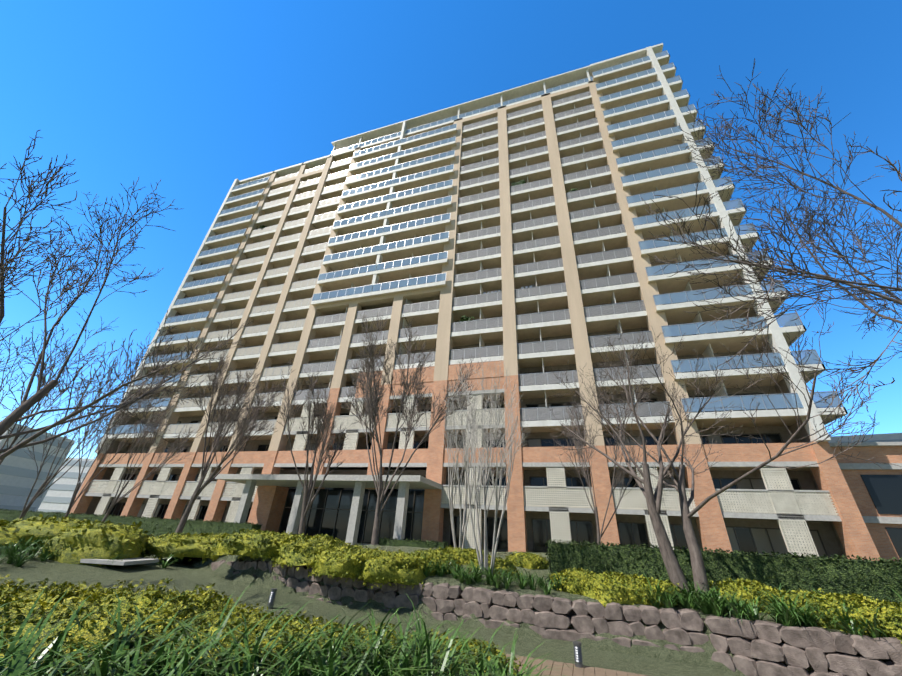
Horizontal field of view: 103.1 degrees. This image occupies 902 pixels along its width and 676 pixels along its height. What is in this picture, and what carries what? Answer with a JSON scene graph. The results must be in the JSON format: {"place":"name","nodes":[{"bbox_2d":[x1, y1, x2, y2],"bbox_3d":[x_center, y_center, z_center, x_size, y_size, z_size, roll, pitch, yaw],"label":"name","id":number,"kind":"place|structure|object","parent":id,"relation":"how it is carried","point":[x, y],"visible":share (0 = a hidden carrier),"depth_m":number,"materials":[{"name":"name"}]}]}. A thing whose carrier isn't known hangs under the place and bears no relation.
{"place":"outdoors","nodes":[
{"label":"outdoors","id":0,"kind":"place"},
{"bbox_2d":[150,269,531,398],"bbox_3d":[-7.181,-12.361,45.090,61.378,39.783,0.030,-6,-30,16],"label":"tower cloth","id":1,"kind":"object","parent":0,"point":[483,293],"visible":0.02,"depth_m":36.62,"materials":[{"name":"white fabric"}]},
{"bbox_2d":[256,180,577,323],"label":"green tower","id":2,"kind":"structure","parent":0,"point":[467,318],"depth_m":39.26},
{"bbox_2d":[0,545,889,675],"bbox_3d":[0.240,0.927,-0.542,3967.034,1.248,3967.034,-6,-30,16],"label":"ground","id":3,"kind":"structure","parent":0,"point":[189,575],"depth_m":7.45,"materials":[{"name":"green plant"}]},
{"bbox_2d":[80,558,158,564],"bbox_3d":[-9.633,5.774,9.383,3.323,0.080,1.140,1,-29,4],"label":"bench","id":4,"kind":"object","parent":3,"relation":"on","point":[131,561],"depth_m":8.90,"materials":[{"name":"concrete"}]},
{"bbox_2d":[267,588,582,667],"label":"bollard lights","id":5,"kind":"object","parent":3,"relation":"on","point":[576,647],"visible":0.94,"depth_m":5.34,"materials":[{"name":"silver metal"}]},
{"bbox_2d":[0,514,901,675],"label":"shrubs","id":6,"kind":"object","parent":3,"relation":"on","point":[79,540],"visible":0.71,"depth_m":6.80,"materials":[{"name":"plant"}]},
{"bbox_2d":[0,509,901,607],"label":"hedges","id":7,"kind":"object","parent":3,"relation":"on","point":[838,574],"visible":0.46,"depth_m":8.87,"materials":[{"name":"green plant"}]},
{"bbox_2d":[0,423,901,511],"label":"buildings","id":8,"kind":"structure","parent":3,"relation":"on","point":[15,481],"depth_m":75.03,"materials":[{"name":"white concrete"}]},
{"bbox_2d":[0,427,901,512],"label":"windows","id":9,"kind":"structure","parent":8,"relation":"attached to","point":[15,471],"depth_m":75.74,"materials":[{"name":"glass"}]},
{"bbox_2d":[0,535,901,675],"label":"strap plants","id":10,"kind":"object","parent":3,"relation":"on","point":[329,661],"visible":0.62,"depth_m":2.74,"materials":[{"name":"green plant"}]},
{"bbox_2d":[0,58,901,599],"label":"trees","id":11,"kind":"object","parent":3,"relation":"on","point":[370,364],"depth_m":7.44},
{"bbox_2d":[84,389,901,544],"bbox_3d":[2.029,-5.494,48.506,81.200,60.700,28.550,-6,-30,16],"label":"podium","id":12,"kind":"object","parent":3,"relation":"on","point":[359,484],"visible":0.19,"depth_m":25.95,"materials":[{"name":"beige concrete"}]},
{"bbox_2d":[211,559,901,675],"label":"stone wall","id":13,"kind":"structure","parent":3,"relation":"on","point":[799,651],"depth_m":6.36,"materials":[{"name":"stone"}]},
{"bbox_2d":[498,654,648,675],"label":"deck boards","id":14,"kind":"object","parent":3,"relation":"on","point":[560,670],"visible":0.06,"depth_m":5.11,"materials":[{"name":"brown wood"}]},
{"bbox_2d":[0,0,901,458],"label":"sky","id":15,"kind":"structure","parent":0,"point":[195,97],"materials":[{"name":"blue"}]},
{"bbox_2d":[85,169,847,558],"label":"tower wall","id":16,"kind":"structure","parent":0,"point":[827,533],"depth_m":28.97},
{"bbox_2d":[113,50,843,433],"bbox_3d":[-5.122,-12.018,48.202,68.105,50.480,9.495,-6,-30,16],"label":"tower post","id":17,"kind":"object","parent":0,"point":[485,248],"visible":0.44,"depth_m":39.95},
{"bbox_2d":[293,91,671,420],"bbox_3d":[0.859,-11.526,40.874,35.100,42.980,0.040,-6,-30,16],"label":"railing","id":18,"kind":"object","parent":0,"point":[557,412],"visible":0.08,"depth_m":36.02,"materials":[{"name":"grey metal"}]},
{"bbox_2d":[440,351,530,578],"bbox_3d":[1.005,3.508,12.371,2.523,7.748,7.133,8,-29,-8],"label":"bare tree","id":19,"kind":"object","parent":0,"point":[474,438],"depth_m":10.47,"materials":[{"name":"grey wood"}]},
{"bbox_2d":[70,43,901,561],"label":"tower","id":20,"kind":"structure","parent":0,"point":[775,329],"depth_m":32.54,"materials":[{"name":"white concrete"}]},
{"bbox_2d":[164,157,351,433],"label":"balcony parapets","id":21,"kind":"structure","parent":20,"relation":"attached to","point":[276,348],"depth_m":46.09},
{"bbox_2d":[149,80,700,452],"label":"pilasters","id":22,"kind":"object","parent":20,"relation":"attached to","point":[655,321],"visible":0.65,"depth_m":38.85,"materials":[{"name":"beige paint"}]},
{"bbox_2d":[86,394,837,556],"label":"wall panels","id":23,"kind":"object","parent":20,"relation":"attached to","point":[782,502],"visible":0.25,"depth_m":25.60,"materials":[{"name":"beige concrete"}]},
{"bbox_2d":[108,57,838,514],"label":"tower soffit","id":24,"kind":"structure","parent":20,"relation":"attached to","point":[682,317],"depth_m":39.95,"materials":[{"name":"white concrete"}]},
{"bbox_2d":[109,51,841,433],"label":"glass balcony railings","id":25,"kind":"object","parent":20,"relation":"attached to","point":[777,401],"visible":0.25,"depth_m":39.87,"materials":[{"name":"grey glass"}]},
{"bbox_2d":[131,263,826,557],"bbox_3d":[-6.782,-7.408,43.855,64.540,56.120,0.030,-6,-30,16],"label":"tower curtain","id":26,"kind":"object","parent":20,"relation":"attached to","point":[761,539],"depth_m":24.32,"materials":[{"name":"grey fabric"}]},
{"bbox_2d":[104,267,901,559],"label":"windows","id":27,"kind":"structure","parent":20,"relation":"attached to","point":[885,492],"depth_m":28.12,"materials":[{"name":"black glass"}]},
{"bbox_2d":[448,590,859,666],"bbox_3d":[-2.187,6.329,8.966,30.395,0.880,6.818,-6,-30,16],"label":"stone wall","id":28,"kind":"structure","parent":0,"point":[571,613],"depth_m":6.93,"materials":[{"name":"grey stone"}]}
]}

